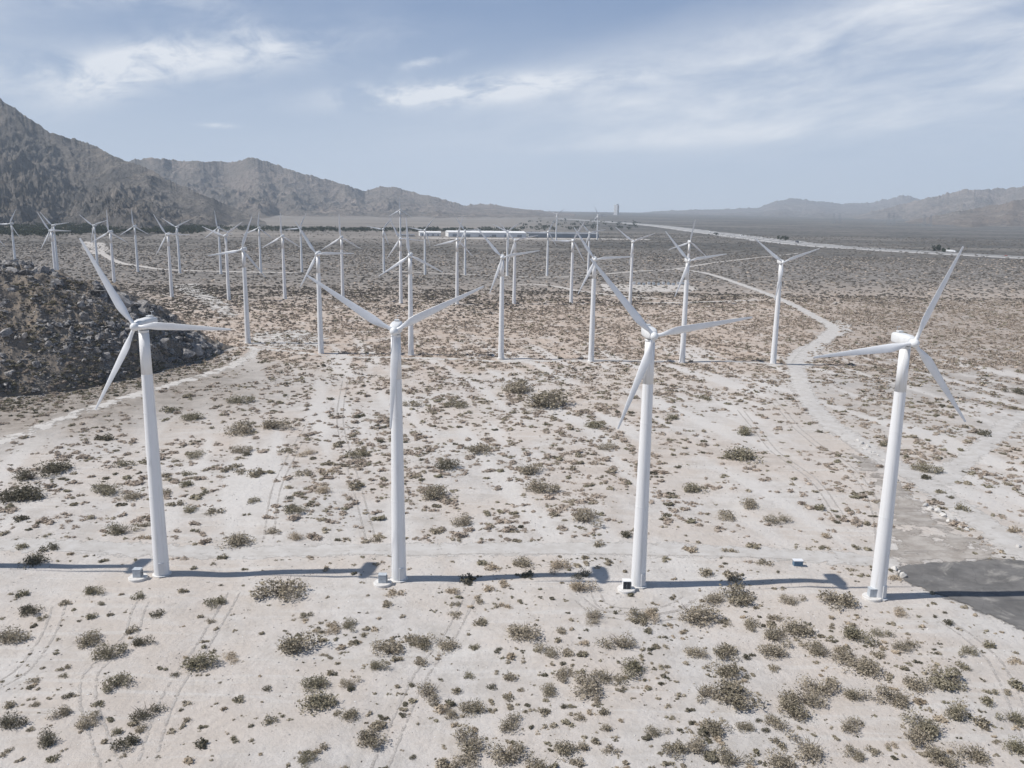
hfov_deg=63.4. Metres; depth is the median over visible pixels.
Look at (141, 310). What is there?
boulder
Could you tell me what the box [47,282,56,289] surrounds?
boulder
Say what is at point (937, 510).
pale rock
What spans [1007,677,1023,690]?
bush
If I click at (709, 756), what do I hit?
dry tufts
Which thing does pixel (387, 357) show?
dirt road
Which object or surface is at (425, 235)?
wind turbine
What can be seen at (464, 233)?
wind turbine
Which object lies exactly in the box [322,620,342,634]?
bush
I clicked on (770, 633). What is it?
bush
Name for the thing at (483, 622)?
bush
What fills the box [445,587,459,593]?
bush
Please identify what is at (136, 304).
boulder
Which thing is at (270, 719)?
bush
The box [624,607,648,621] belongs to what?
bush
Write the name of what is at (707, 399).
bush
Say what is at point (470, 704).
bush
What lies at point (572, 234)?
warehouse
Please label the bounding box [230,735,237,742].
bush
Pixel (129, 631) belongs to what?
bush
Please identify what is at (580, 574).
bush
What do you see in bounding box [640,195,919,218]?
mountain range
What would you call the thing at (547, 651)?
bush
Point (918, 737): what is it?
bush
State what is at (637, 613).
wheel track
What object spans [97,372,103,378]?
boulder
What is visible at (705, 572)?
bush
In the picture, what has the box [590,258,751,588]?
wind turbine
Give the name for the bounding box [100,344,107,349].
boulder
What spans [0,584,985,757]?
dry tufts
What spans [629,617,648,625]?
bush
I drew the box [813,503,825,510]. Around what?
bush
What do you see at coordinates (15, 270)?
boulder
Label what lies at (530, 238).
dirt track
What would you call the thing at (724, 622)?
bush
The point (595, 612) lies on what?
bush
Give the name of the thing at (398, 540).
wind turbine
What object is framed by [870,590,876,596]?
cabinet door
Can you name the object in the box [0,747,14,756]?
bush
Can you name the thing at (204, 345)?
boulder
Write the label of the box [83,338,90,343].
boulder
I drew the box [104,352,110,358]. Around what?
boulder
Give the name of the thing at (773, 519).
bush
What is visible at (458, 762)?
bush
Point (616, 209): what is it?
tower block
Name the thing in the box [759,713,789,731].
bush
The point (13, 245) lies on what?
wind turbine
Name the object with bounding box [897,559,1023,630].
asphalt lot
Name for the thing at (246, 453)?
bush
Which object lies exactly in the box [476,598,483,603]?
bush
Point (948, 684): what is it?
bush
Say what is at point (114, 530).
bush
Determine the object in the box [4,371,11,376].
boulder
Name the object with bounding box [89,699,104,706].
bush
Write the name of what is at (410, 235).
warehouse
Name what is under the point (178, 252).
wind turbine
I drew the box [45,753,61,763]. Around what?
bush
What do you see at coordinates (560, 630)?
bush
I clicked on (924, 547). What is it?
old pavement
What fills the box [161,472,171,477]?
bush
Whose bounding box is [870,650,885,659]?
bush
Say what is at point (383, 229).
wind turbine
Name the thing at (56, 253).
wind turbine
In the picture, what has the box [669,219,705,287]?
wind turbine
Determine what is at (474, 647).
bush
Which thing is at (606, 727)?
bush
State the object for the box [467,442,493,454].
bush
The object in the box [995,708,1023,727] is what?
bush
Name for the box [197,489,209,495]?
bush
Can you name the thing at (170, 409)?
bush
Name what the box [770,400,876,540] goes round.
wheel track
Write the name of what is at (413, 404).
bush
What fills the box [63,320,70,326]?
boulder
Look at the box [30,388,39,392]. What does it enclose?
boulder
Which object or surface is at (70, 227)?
woodland
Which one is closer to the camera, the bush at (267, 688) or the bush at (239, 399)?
the bush at (267, 688)
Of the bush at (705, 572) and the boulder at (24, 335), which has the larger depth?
the boulder at (24, 335)
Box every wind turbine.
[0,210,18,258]
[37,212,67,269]
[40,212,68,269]
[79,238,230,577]
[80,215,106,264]
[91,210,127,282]
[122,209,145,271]
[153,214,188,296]
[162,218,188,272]
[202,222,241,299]
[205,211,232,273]
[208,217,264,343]
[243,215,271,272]
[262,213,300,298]
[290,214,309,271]
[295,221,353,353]
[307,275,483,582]
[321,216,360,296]
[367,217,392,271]
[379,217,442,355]
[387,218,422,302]
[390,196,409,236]
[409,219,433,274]
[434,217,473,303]
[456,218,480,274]
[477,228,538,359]
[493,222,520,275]
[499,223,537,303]
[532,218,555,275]
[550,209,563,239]
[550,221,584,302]
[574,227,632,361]
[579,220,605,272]
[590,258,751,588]
[593,208,603,239]
[616,227,654,303]
[665,231,725,362]
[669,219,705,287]
[754,238,819,363]
[813,246,965,600]
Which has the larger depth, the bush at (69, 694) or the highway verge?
the highway verge
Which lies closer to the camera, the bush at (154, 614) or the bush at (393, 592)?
the bush at (154, 614)
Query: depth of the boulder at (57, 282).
294.06 m
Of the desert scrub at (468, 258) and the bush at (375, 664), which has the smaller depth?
the bush at (375, 664)
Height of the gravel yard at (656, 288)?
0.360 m
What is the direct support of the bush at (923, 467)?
on the ground at (48, 585)
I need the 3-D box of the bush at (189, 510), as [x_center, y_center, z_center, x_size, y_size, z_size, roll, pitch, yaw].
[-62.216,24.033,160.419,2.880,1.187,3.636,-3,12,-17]
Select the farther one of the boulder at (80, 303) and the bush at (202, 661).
the boulder at (80, 303)
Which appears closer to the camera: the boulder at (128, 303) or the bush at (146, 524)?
the bush at (146, 524)
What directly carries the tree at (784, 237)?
on the ground at (48, 585)
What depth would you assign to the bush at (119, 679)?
100.77 m
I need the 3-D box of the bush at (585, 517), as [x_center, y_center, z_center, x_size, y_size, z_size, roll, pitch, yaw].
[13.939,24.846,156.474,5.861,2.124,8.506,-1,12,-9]
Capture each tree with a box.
[777,235,788,240]
[932,244,940,250]
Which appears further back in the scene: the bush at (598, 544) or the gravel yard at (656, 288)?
the gravel yard at (656, 288)
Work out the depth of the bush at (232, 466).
186.83 m
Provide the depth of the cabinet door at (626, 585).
128.34 m
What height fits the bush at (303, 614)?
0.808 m
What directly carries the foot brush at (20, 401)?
on the ground at (48, 585)
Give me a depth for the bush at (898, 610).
122.33 m
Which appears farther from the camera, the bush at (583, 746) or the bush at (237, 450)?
the bush at (237, 450)
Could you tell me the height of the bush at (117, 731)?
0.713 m
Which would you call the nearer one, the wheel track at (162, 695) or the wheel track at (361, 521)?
the wheel track at (162, 695)
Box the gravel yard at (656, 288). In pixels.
[600,284,697,291]
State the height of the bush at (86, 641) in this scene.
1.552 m
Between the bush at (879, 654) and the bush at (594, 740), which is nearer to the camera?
the bush at (594, 740)
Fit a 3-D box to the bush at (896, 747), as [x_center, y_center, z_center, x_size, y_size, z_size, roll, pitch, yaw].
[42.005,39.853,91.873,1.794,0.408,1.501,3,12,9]
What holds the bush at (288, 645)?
on the ground at (48, 585)
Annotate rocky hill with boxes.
[0,265,235,396]
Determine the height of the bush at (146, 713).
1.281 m
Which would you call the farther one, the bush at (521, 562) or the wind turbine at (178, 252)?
the wind turbine at (178, 252)
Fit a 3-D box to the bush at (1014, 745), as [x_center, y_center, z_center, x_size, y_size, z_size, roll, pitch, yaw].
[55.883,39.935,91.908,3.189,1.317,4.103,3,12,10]
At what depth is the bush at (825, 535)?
152.38 m
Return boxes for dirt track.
[0,347,266,444]
[101,253,293,272]
[397,253,797,276]
[430,237,649,239]
[520,284,658,298]
[642,300,758,302]
[910,411,1023,485]
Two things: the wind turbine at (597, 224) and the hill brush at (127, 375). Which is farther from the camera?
the wind turbine at (597, 224)
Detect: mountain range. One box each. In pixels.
[129,157,574,218]
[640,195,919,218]
[851,186,1023,219]
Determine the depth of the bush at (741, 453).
199.84 m
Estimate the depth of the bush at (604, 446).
206.23 m
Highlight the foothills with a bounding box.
[905,199,1023,227]
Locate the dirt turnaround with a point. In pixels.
(828, 335)
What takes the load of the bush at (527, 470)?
on the ground at (48, 585)
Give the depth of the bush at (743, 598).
126.24 m
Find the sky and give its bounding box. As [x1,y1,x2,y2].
[0,0,1023,212]
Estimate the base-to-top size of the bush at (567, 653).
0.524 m
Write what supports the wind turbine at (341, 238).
on the ground at (48, 585)
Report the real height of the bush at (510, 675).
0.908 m
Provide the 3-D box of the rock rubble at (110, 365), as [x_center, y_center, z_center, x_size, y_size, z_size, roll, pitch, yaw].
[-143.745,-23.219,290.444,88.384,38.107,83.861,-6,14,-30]
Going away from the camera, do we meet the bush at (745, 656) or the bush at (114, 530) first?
the bush at (745, 656)
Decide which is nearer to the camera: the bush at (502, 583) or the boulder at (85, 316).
the bush at (502, 583)
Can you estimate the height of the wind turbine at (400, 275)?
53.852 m
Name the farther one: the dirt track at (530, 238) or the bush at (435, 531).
the dirt track at (530, 238)
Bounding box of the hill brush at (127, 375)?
[0,269,217,394]
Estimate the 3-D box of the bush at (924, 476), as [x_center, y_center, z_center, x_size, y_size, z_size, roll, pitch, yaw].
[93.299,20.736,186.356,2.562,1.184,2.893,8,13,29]
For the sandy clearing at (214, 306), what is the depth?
525.19 m
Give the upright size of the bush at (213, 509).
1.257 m
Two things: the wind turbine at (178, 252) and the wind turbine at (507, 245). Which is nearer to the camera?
the wind turbine at (178, 252)
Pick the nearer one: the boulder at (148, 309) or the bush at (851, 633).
the bush at (851, 633)
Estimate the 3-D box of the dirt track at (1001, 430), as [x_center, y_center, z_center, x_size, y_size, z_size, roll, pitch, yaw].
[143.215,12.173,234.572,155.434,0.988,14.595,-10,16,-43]
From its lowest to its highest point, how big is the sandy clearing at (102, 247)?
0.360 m
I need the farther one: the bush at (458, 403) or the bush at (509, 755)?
the bush at (458, 403)
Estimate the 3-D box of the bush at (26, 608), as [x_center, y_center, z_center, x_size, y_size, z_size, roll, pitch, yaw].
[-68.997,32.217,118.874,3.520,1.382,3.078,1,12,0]
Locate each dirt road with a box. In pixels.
[0,537,901,569]
[224,347,805,366]
[677,269,1023,560]
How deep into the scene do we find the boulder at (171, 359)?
304.12 m
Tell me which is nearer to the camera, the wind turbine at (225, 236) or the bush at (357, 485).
the bush at (357, 485)
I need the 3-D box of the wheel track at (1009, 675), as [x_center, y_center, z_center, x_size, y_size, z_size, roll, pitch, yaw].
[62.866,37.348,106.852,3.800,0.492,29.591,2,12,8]
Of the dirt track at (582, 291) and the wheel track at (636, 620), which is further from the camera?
the dirt track at (582, 291)
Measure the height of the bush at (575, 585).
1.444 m
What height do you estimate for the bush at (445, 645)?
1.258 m
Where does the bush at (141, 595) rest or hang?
on the ground at (48, 585)
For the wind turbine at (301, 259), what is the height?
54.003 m
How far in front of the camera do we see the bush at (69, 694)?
98.22 m
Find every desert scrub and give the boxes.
[0,226,1023,257]
[0,243,1023,300]
[0,387,1023,572]
[95,349,1023,403]
[120,284,1023,373]
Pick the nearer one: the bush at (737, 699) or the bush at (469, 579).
the bush at (737, 699)
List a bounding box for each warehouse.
[396,234,414,236]
[419,231,440,235]
[445,230,525,236]
[526,232,598,237]
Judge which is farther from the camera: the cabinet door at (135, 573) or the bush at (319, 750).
the cabinet door at (135, 573)
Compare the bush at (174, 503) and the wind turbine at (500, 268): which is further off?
the wind turbine at (500, 268)
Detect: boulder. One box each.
[0,261,11,265]
[0,300,6,305]
[0,327,12,337]
[2,382,10,389]
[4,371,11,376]
[6,267,18,272]
[16,269,32,274]
[18,260,25,265]
[21,332,27,338]
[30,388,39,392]
[32,361,41,366]
[37,266,46,270]
[45,341,52,347]
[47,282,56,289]
[50,278,61,286]
[55,322,62,326]
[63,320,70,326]
[64,345,70,352]
[67,341,74,348]
[68,326,74,333]
[77,301,84,306]
[80,312,88,319]
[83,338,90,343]
[89,289,106,295]
[92,280,99,286]
[93,285,103,289]
[95,334,102,340]
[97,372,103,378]
[100,293,106,298]
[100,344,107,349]
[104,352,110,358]
[119,295,133,307]
[130,300,141,307]
[137,299,147,307]
[138,305,145,315]
[144,306,152,314]
[158,337,168,345]
[168,314,177,320]
[168,357,175,362]
[174,336,182,341]
[182,348,195,360]
[183,337,192,342]
[185,333,193,338]
[187,342,193,347]
[191,344,202,355]
[200,342,207,348]
[207,344,221,353]
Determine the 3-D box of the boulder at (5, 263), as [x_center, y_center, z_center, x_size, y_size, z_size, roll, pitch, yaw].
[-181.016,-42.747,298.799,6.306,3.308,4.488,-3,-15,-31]
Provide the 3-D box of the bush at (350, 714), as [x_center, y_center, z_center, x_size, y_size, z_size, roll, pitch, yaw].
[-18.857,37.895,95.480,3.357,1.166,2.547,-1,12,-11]
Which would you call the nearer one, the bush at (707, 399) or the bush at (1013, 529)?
the bush at (1013, 529)
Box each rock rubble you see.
[0,264,204,393]
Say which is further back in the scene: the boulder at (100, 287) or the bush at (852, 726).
the boulder at (100, 287)
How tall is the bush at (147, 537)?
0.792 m
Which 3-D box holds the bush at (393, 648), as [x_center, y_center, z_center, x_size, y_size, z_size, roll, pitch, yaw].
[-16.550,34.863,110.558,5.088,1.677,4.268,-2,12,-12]
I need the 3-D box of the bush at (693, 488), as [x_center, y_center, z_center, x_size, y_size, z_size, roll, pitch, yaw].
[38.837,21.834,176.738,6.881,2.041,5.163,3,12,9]
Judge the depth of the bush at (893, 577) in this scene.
134.62 m
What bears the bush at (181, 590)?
on the ground at (48, 585)
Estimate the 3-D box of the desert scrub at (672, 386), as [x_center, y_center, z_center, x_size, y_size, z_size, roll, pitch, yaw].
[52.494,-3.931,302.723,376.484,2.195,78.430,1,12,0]
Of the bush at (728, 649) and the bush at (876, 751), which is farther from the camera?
the bush at (728, 649)
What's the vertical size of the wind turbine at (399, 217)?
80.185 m
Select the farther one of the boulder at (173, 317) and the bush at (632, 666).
the boulder at (173, 317)
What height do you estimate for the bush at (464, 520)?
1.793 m
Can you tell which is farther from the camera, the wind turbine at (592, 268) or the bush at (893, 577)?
the wind turbine at (592, 268)
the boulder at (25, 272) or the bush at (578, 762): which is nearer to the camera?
the bush at (578, 762)
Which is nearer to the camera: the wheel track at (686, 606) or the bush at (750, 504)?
the wheel track at (686, 606)
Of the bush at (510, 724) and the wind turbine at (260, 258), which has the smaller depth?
the bush at (510, 724)
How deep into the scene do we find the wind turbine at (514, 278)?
522.50 m
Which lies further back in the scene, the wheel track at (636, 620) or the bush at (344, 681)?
the wheel track at (636, 620)
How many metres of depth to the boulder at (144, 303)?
314.68 m
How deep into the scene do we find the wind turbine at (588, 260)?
754.28 m
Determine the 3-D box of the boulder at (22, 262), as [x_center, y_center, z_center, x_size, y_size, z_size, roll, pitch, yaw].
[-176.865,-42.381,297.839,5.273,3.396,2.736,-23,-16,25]
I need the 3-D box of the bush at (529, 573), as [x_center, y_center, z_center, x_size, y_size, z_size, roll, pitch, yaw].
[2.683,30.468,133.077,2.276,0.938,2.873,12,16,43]
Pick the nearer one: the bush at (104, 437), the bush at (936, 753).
the bush at (936, 753)
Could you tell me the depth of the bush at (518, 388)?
270.22 m
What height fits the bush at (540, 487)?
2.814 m
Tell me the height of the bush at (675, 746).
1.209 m
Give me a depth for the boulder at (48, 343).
268.08 m
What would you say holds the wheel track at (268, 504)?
on the ground at (48, 585)
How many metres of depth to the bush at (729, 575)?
133.32 m
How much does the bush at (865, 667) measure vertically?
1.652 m
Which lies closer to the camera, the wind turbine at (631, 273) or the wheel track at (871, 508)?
the wheel track at (871, 508)
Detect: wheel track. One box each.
[0,606,65,687]
[0,607,52,680]
[78,602,137,766]
[94,602,148,767]
[137,593,227,759]
[154,593,239,760]
[262,421,308,538]
[273,421,314,537]
[336,381,365,538]
[342,380,374,538]
[370,601,461,767]
[386,600,474,766]
[576,602,706,620]
[584,598,697,615]
[591,592,692,614]
[600,595,682,608]
[738,411,840,523]
[744,411,848,522]
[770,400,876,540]
[775,400,879,508]
[830,430,923,489]
[942,623,1022,737]
[951,622,1023,705]
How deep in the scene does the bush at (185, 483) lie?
174.01 m
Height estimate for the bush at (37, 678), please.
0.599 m
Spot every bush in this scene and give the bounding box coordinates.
[0,479,47,504]
[0,493,19,502]
[0,624,30,643]
[0,710,28,730]
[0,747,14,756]
[2,700,16,708]
[10,467,51,480]
[12,515,29,522]
[15,542,28,549]
[15,589,29,597]
[17,552,49,569]
[17,603,44,616]
[23,677,43,683]
[25,726,34,731]
[29,701,40,706]
[33,458,75,476]
[36,614,49,621]
[37,725,60,749]
[38,542,59,552]
[44,704,71,719]
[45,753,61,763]
[54,664,70,670]
[58,599,72,605]
[61,692,74,699]
[72,628,101,649]
[74,710,99,730]
[82,584,105,595]
[85,612,98,619]
[89,480,123,495]
[89,640,128,660]
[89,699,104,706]
[94,433,114,440]
[98,670,136,692]
[102,522,140,535]
[109,732,140,753]
[110,726,123,736]
[111,459,136,467]
[118,490,143,502]
[123,624,138,633]
[127,701,166,722]
[130,590,145,600]
[131,634,155,645]
[134,722,147,733]
[135,534,151,539]
[140,521,150,526]
[149,608,165,618]
[159,405,179,412]
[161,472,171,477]
[163,487,171,493]
[164,500,185,505]
[176,479,193,487]
[177,588,188,593]
[178,470,193,475]
[179,411,203,420]
[179,649,221,674]
[183,504,196,513]
[185,449,206,458]
[192,737,208,748]
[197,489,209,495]
[202,595,226,608]
[203,506,225,514]
[216,553,227,559]
[217,530,255,550]
[220,419,256,435]
[221,650,238,664]
[224,463,243,469]
[227,394,254,402]
[229,444,252,452]
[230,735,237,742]
[232,694,244,703]
[233,468,244,474]
[241,451,251,455]
[245,467,266,477]
[246,496,261,504]
[248,575,310,601]
[259,417,293,429]
[259,714,278,726]
[261,685,271,691]
[263,527,280,534]
[275,627,327,655]
[276,447,297,453]
[282,503,308,514]
[287,531,312,541]
[294,468,313,476]
[294,748,317,767]
[295,448,316,456]
[296,684,339,716]
[299,611,312,618]
[300,672,330,690]
[309,742,327,754]
[315,468,338,472]
[315,482,332,493]
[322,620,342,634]
[325,670,333,675]
[335,707,359,722]
[338,675,360,688]
[341,616,357,630]
[345,449,370,458]
[348,479,364,490]
[356,727,389,748]
[368,721,386,731]
[369,535,381,542]
[369,637,406,656]
[369,659,389,670]
[382,599,392,607]
[383,587,406,597]
[402,399,421,406]
[402,632,418,645]
[409,633,438,650]
[414,658,427,665]
[415,680,439,705]
[419,483,448,501]
[428,527,444,534]
[432,459,460,470]
[434,757,455,767]
[437,637,461,654]
[437,706,457,719]
[443,399,469,408]
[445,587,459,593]
[447,611,461,619]
[449,751,480,767]
[450,686,462,694]
[451,512,473,526]
[452,720,492,758]
[457,697,487,716]
[458,573,476,585]
[463,671,475,679]
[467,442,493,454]
[468,643,479,650]
[472,616,488,626]
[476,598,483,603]
[484,561,500,570]
[484,585,495,591]
[486,683,497,689]
[487,739,527,765]
[496,602,512,608]
[498,379,534,392]
[498,578,508,587]
[498,710,522,735]
[502,671,518,680]
[502,693,516,701]
[505,621,541,643]
[510,556,534,569]
[518,460,546,474]
[519,570,533,577]
[521,388,574,409]
[523,477,560,493]
[523,751,550,767]
[533,643,561,658]
[537,707,550,717]
[539,682,555,698]
[546,558,573,573]
[552,738,578,761]
[553,625,566,634]
[553,665,575,682]
[559,703,567,708]
[562,650,574,656]
[567,579,599,591]
[569,671,604,699]
[569,756,584,767]
[572,506,604,526]
[572,566,592,579]
[573,711,585,721]
[574,740,588,751]
[579,639,588,645]
[583,420,606,428]
[584,607,604,625]
[590,666,628,686]
[590,737,601,744]
[592,632,637,649]
[593,540,605,546]
[596,442,617,450]
[597,706,610,714]
[599,723,612,731]
[599,743,622,756]
[619,530,632,537]
[619,656,647,680]
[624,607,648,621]
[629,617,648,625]
[642,606,659,623]
[643,724,670,737]
[661,738,688,761]
[665,414,678,419]
[677,600,723,628]
[681,545,697,553]
[682,482,710,493]
[682,646,708,658]
[686,731,711,753]
[695,394,712,400]
[696,682,722,704]
[696,715,734,736]
[698,567,714,577]
[702,592,724,604]
[705,659,742,683]
[709,744,755,767]
[711,677,768,711]
[712,641,741,662]
[713,581,757,606]
[717,616,731,626]
[718,509,736,521]
[721,445,763,463]
[722,548,738,552]
[722,569,741,581]
[734,720,756,732]
[737,425,756,435]
[739,498,758,509]
[742,616,760,631]
[742,653,751,659]
[754,558,774,565]
[755,641,790,659]
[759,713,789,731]
[762,623,794,647]
[763,513,794,524]
[764,747,799,767]
[766,614,781,620]
[767,664,780,673]
[768,736,788,751]
[774,696,814,723]
[776,690,805,709]
[778,594,806,605]
[778,685,828,707]
[779,614,818,639]
[784,729,825,765]
[794,673,845,697]
[802,639,844,657]
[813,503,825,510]
[816,588,858,610]
[821,532,832,537]
[828,645,856,666]
[839,655,889,679]
[840,623,878,648]
[840,715,861,735]
[840,743,865,761]
[841,684,874,701]
[864,744,883,756]
[869,627,895,637]
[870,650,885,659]
[870,682,910,708]
[878,441,887,446]
[885,741,898,748]
[887,574,901,580]
[890,637,920,652]
[893,605,909,617]
[898,705,945,740]
[899,673,934,696]
[903,725,935,749]
[910,460,945,472]
[921,474,931,479]
[921,663,967,691]
[925,745,964,767]
[933,489,947,493]
[941,619,952,625]
[943,696,975,721]
[946,741,991,766]
[951,659,971,670]
[954,501,970,511]
[957,644,978,655]
[971,715,990,730]
[975,429,991,437]
[978,694,996,707]
[981,689,998,694]
[982,639,996,648]
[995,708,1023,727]
[1000,734,1023,755]
[1002,387,1023,394]
[1007,656,1023,665]
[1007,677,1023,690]
[1008,525,1022,532]
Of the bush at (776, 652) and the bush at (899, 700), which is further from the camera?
the bush at (776, 652)
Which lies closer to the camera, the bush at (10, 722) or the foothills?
the bush at (10, 722)
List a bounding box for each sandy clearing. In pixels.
[80,241,109,253]
[175,283,237,317]
[248,329,328,349]
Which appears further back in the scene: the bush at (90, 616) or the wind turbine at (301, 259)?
the wind turbine at (301, 259)
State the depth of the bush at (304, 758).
87.48 m
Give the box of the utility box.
[792,558,803,566]
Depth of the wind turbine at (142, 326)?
125.99 m
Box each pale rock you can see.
[899,572,906,577]
[934,507,941,513]
[939,512,946,517]
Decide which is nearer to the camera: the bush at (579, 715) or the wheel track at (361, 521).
the bush at (579, 715)
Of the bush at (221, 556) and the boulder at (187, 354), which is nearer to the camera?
the bush at (221, 556)
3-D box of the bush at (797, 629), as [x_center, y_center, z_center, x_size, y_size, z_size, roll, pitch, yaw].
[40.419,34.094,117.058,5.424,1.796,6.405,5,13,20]
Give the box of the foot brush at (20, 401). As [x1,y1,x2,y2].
[0,344,268,424]
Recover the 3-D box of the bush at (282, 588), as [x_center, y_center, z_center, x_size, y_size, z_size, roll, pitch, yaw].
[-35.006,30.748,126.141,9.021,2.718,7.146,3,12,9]
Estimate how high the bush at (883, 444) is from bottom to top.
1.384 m
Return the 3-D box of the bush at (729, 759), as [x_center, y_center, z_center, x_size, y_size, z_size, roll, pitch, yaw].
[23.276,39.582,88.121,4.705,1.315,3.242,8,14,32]
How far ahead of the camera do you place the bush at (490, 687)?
102.13 m
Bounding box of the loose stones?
[0,449,1023,767]
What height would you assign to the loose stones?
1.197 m
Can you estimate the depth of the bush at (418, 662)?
107.38 m
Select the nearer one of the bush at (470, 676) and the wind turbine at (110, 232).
the bush at (470, 676)
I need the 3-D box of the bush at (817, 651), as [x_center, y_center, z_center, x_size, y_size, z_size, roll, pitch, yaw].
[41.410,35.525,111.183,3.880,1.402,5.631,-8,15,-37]
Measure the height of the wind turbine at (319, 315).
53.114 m
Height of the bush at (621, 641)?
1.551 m
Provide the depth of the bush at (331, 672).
104.52 m
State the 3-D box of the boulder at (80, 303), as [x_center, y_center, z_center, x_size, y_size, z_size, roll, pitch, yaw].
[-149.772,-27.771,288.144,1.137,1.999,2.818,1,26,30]
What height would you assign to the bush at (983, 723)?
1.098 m
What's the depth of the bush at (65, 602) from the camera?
121.31 m
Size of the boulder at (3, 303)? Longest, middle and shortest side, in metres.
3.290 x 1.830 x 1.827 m
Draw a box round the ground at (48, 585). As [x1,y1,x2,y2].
[0,211,1023,767]
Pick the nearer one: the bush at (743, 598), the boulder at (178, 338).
the bush at (743, 598)
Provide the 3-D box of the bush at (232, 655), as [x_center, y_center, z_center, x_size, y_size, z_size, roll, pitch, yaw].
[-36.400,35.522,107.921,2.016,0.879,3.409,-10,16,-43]
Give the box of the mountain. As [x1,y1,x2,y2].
[0,98,265,236]
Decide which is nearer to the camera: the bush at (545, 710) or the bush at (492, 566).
the bush at (545, 710)
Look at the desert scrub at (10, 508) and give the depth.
194.86 m
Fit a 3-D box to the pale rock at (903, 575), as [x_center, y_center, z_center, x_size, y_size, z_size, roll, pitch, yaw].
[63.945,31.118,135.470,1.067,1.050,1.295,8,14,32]
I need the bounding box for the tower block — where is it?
[614,204,618,214]
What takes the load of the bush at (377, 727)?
on the ground at (48, 585)
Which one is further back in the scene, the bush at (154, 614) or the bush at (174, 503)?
the bush at (174, 503)
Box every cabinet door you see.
[132,571,139,577]
[378,576,385,582]
[623,582,630,588]
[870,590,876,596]
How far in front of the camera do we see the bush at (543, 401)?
250.78 m
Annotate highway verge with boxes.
[557,218,1023,258]
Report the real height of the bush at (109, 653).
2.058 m
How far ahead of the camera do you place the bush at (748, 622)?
118.21 m
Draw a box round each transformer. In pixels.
[128,567,147,582]
[373,572,391,587]
[617,578,635,594]
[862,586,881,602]
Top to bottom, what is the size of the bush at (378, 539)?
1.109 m
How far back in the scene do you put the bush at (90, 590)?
124.72 m
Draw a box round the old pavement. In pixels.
[848,449,1001,566]
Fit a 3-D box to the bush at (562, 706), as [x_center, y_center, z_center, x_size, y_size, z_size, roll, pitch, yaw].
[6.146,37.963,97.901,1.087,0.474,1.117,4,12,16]
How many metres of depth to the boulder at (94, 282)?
303.18 m
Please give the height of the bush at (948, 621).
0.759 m
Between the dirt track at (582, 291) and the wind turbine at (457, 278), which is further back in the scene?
the dirt track at (582, 291)
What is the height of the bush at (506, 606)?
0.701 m
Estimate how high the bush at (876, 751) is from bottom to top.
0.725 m
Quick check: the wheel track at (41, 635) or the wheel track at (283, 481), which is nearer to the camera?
the wheel track at (41, 635)
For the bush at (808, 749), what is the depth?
89.60 m
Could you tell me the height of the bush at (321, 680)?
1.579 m
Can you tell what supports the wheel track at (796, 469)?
on the ground at (48, 585)
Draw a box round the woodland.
[0,218,637,235]
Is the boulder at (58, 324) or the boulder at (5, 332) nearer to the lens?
the boulder at (5, 332)
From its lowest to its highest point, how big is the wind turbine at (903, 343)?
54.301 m
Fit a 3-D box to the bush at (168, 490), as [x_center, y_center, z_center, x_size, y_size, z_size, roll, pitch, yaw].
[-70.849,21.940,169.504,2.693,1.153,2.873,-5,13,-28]
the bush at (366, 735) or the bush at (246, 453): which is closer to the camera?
the bush at (366, 735)
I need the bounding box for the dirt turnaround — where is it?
[792,320,853,366]
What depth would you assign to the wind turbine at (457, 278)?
516.84 m
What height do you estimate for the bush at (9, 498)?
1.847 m
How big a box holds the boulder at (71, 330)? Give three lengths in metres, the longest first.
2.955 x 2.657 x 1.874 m
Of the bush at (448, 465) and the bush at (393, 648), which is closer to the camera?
the bush at (393, 648)
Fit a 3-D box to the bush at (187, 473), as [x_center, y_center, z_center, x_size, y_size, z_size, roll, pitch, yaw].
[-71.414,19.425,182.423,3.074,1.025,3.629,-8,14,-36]
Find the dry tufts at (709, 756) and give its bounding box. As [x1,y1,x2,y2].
[3,532,1023,767]
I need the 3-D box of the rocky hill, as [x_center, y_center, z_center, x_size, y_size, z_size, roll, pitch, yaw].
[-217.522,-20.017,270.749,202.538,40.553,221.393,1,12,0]
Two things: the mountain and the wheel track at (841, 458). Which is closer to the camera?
the wheel track at (841, 458)
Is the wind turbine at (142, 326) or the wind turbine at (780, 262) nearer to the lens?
the wind turbine at (142, 326)
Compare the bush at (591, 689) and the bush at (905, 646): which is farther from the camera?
the bush at (905, 646)
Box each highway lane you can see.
[558,218,1010,256]
[563,218,1010,255]
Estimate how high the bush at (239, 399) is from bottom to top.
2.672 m
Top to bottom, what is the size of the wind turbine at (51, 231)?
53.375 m
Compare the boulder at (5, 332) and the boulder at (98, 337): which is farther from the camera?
the boulder at (98, 337)
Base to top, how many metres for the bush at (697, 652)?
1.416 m
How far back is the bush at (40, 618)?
117.10 m
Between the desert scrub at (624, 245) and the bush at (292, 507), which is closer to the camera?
the bush at (292, 507)
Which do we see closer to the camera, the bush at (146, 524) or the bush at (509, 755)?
the bush at (509, 755)

